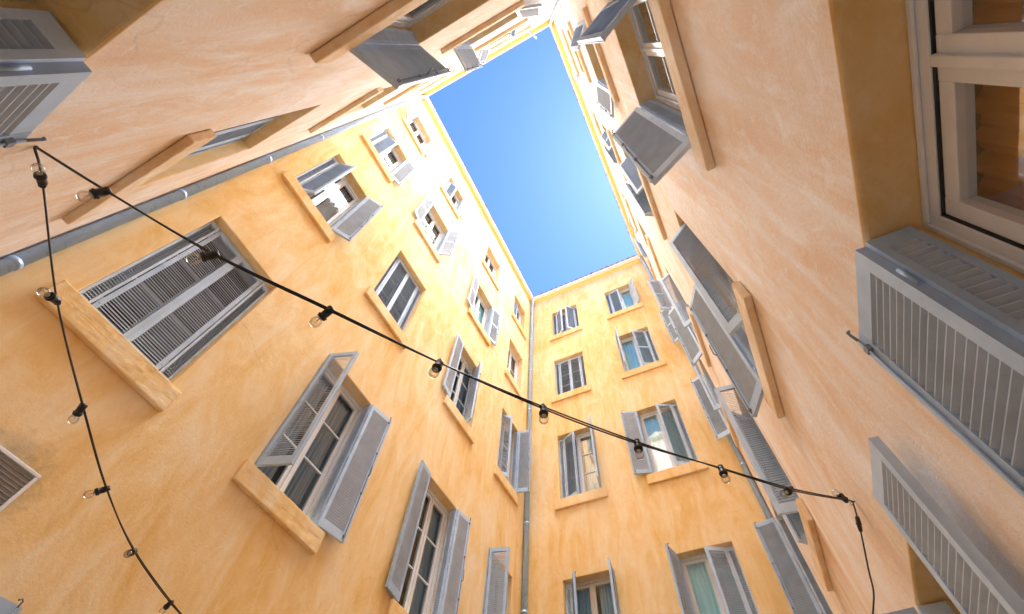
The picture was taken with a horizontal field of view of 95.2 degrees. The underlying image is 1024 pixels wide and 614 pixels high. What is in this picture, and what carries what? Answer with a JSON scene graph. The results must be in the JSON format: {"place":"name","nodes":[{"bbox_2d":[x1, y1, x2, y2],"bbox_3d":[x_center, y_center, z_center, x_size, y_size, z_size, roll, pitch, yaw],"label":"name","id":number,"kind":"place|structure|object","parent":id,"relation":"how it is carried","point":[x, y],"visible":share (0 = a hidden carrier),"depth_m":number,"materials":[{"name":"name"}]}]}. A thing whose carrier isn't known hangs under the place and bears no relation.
{"place":"outdoors","nodes":[
{"label":"outdoors","id":0,"kind":"place"},
{"bbox_2d":[423,225,429,233],"bbox_3d":[-1.989,-1.790,10.858,0.153,0.390,0.153,8,-61,-1],"label":"potted plant","id":1,"kind":"object","parent":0,"point":[426,229],"visible":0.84,"depth_m":10.77,"materials":[{"name":"white"}]},
{"bbox_2d":[429,27,636,296],"label":"sky","id":2,"kind":"structure","parent":0,"point":[516,122],"materials":[{"name":"blue"}]},
{"bbox_2d":[549,0,1023,613],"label":"facade","id":3,"kind":"structure","parent":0,"point":[821,204],"depth_m":1.67,"materials":[{"name":"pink paint"}]},
{"bbox_2d":[628,0,680,110],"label":"window","id":4,"kind":"structure","parent":3,"relation":"in","point":[640,14],"depth_m":4.01,"materials":[{"name":"white paint"}]},
{"bbox_2d":[701,244,738,311],"bbox_3d":[2.058,-0.265,4.290,0.082,1.897,0.930,-22,-65,15],"label":"window","id":5,"kind":"structure","parent":3,"relation":"in","point":[734,300],"depth_m":4.89,"materials":[{"name":"white paint"}]},
{"bbox_2d":[852,503,874,613],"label":"power cable","id":6,"kind":"object","parent":3,"relation":"hanging from","point":[858,523],"visible":1,"depth_m":2.50,"materials":[{"name":"black rubber"}]},
{"bbox_2d":[905,0,1023,273],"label":"window","id":7,"kind":"structure","parent":3,"relation":"in","point":[967,56],"depth_m":1.15,"materials":[{"name":"white paint"}]},
{"label":"ground","id":8,"kind":"structure","parent":0,"visible":0},
{"bbox_2d":[0,96,533,613],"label":"facade","id":9,"kind":"structure","parent":8,"relation":"on","point":[262,446],"depth_m":5.29,"materials":[{"name":"paint"}]},
{"bbox_2d":[30,147,181,613],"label":"string lights","id":10,"kind":"object","parent":9,"relation":"hanging from","point":[40,175],"visible":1,"depth_m":2.06,"materials":[{"name":"black rubber"}]},
{"bbox_2d":[78,224,263,376],"bbox_3d":[-3.623,0.019,4.807,0.837,2.160,1.500,-22,-65,15],"label":"window","id":11,"kind":"structure","parent":9,"relation":"in","point":[200,233],"depth_m":5.29,"materials":[{"name":"white paint"}]},
{"bbox_2d":[257,367,362,517],"bbox_3d":[-2.720,1.647,5.655,0.837,2.160,1.490,-22,-65,15],"label":"window","id":12,"kind":"structure","parent":9,"relation":"in","point":[304,482],"depth_m":5.67,"materials":[{"name":"white paint"}]},
{"bbox_2d":[297,159,359,225],"bbox_3d":[-3.458,-1.762,7.955,0.837,2.080,1.420,-22,-65,15],"label":"window","id":13,"kind":"structure","parent":9,"relation":"in","point":[338,198],"depth_m":8.18,"materials":[{"name":"white paint"}]},
{"bbox_2d":[380,136,401,171],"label":"window","id":14,"kind":"structure","parent":9,"relation":"in","point":[390,158],"depth_m":11.22,"materials":[{"name":"white paint"}]},
{"bbox_2d":[374,263,416,327],"bbox_3d":[-2.540,-0.107,8.817,0.837,2.080,1.480,-22,-65,15],"label":"window","id":15,"kind":"structure","parent":9,"relation":"in","point":[393,263],"depth_m":9.78,"materials":[{"name":"white paint"}]},
{"bbox_2d":[408,119,426,146],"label":"window","id":16,"kind":"structure","parent":9,"relation":"in","point":[412,123],"depth_m":13.84,"materials":[{"name":"white paint"}]},
{"bbox_2d":[398,487,448,613],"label":"window","id":17,"kind":"structure","parent":9,"relation":"in","point":[416,597],"depth_m":6.81,"materials":[{"name":"white paint"}]},
{"bbox_2d":[420,210,443,248],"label":"window","id":18,"kind":"structure","parent":9,"relation":"in","point":[435,234],"depth_m":12.04,"materials":[{"name":"white paint"}]},
{"bbox_2d":[446,184,458,207],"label":"window","id":19,"kind":"structure","parent":9,"relation":"in","point":[454,199],"depth_m":14.75,"materials":[{"name":"white paint"}]},
{"bbox_2d":[450,355,472,416],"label":"window","id":20,"kind":"structure","parent":9,"relation":"in","point":[461,387],"depth_m":10.08,"materials":[{"name":"white paint"}]},
{"bbox_2d":[473,292,487,328],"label":"window","id":21,"kind":"structure","parent":9,"relation":"in","point":[480,310],"depth_m":13.05,"materials":[{"name":"white paint"}]},
{"bbox_2d":[485,253,495,276],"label":"window","id":22,"kind":"structure","parent":9,"relation":"in","point":[488,260],"depth_m":15.75,"materials":[{"name":"white paint"}]},
{"bbox_2d":[488,565,500,612],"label":"window","id":23,"kind":"structure","parent":9,"relation":"in","point":[492,565],"depth_m":8.26,"materials":[{"name":"beige paint"}]},
{"bbox_2d":[498,418,512,480],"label":"window","id":24,"kind":"structure","parent":9,"relation":"in","point":[503,427],"depth_m":11.09,"materials":[{"name":"beige paint"}]},
{"bbox_2d":[507,347,517,382],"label":"window","id":25,"kind":"structure","parent":9,"relation":"in","point":[512,365],"depth_m":13.87,"materials":[{"name":"white paint"}]},
{"bbox_2d":[517,308,520,324],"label":"window","id":26,"kind":"structure","parent":9,"relation":"in","point":[518,312],"depth_m":16.61,"materials":[{"name":"white paint"}]},
{"bbox_2d":[0,0,557,275],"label":"facade","id":27,"kind":"structure","parent":8,"relation":"on","point":[136,103],"depth_m":2.37,"materials":[{"name":"pink paint"}]},
{"bbox_2d":[389,0,450,27],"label":"window","id":28,"kind":"structure","parent":27,"relation":"in","point":[429,6],"depth_m":4.13,"materials":[{"name":"white paint"}]},
{"bbox_2d":[34,145,854,502],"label":"string lights","id":29,"kind":"object","parent":27,"relation":"hanging from","point":[330,309],"visible":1,"depth_m":1.76,"materials":[{"name":"black rubber"}]},
{"bbox_2d":[521,255,792,613],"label":"facade","id":30,"kind":"structure","parent":8,"relation":"on","point":[613,525],"depth_m":9.54,"materials":[{"name":"paint"}]},
{"bbox_2d":[554,310,577,334],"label":"window","id":31,"kind":"structure","parent":30,"relation":"in","point":[565,328],"depth_m":16.40,"materials":[{"name":"white paint"}]},
{"bbox_2d":[557,357,586,394],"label":"window","id":32,"kind":"structure","parent":30,"relation":"in","point":[576,378],"depth_m":14.49,"materials":[{"name":"white paint"}]},
{"bbox_2d":[560,431,598,497],"bbox_3d":[1.736,3.919,10.860,1.450,2.130,0.837,-22,-65,15],"label":"window","id":33,"kind":"structure","parent":30,"relation":"in","point":[588,481],"depth_m":10.86,"materials":[{"name":"white paint"}]},
{"bbox_2d":[567,576,614,613],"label":"window","id":34,"kind":"structure","parent":30,"relation":"in","point":[594,596],"depth_m":8.22,"materials":[{"name":"beige paint"}]},
{"bbox_2d":[607,288,633,312],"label":"window","id":35,"kind":"structure","parent":30,"relation":"in","point":[626,298],"depth_m":15.90,"materials":[{"name":"glass"}]},
{"bbox_2d":[620,332,658,370],"bbox_3d":[3.707,1.593,13.225,1.480,1.990,0.837,-22,-65,15],"label":"window","id":36,"kind":"structure","parent":30,"relation":"in","point":[631,354],"depth_m":13.24,"materials":[{"name":"glass"}]},
{"bbox_2d":[639,405,696,471],"bbox_3d":[3.384,2.926,10.182,0.950,1.867,0.150,-22,-65,15],"label":"window","id":37,"kind":"structure","parent":30,"relation":"in","point":[654,435],"depth_m":10.36,"materials":[{"name":"white paint"}]},
{"bbox_2d":[679,552,756,613],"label":"window","id":38,"kind":"structure","parent":30,"relation":"in","point":[703,592],"depth_m":7.53,"materials":[{"name":"white paint"}]}
]}

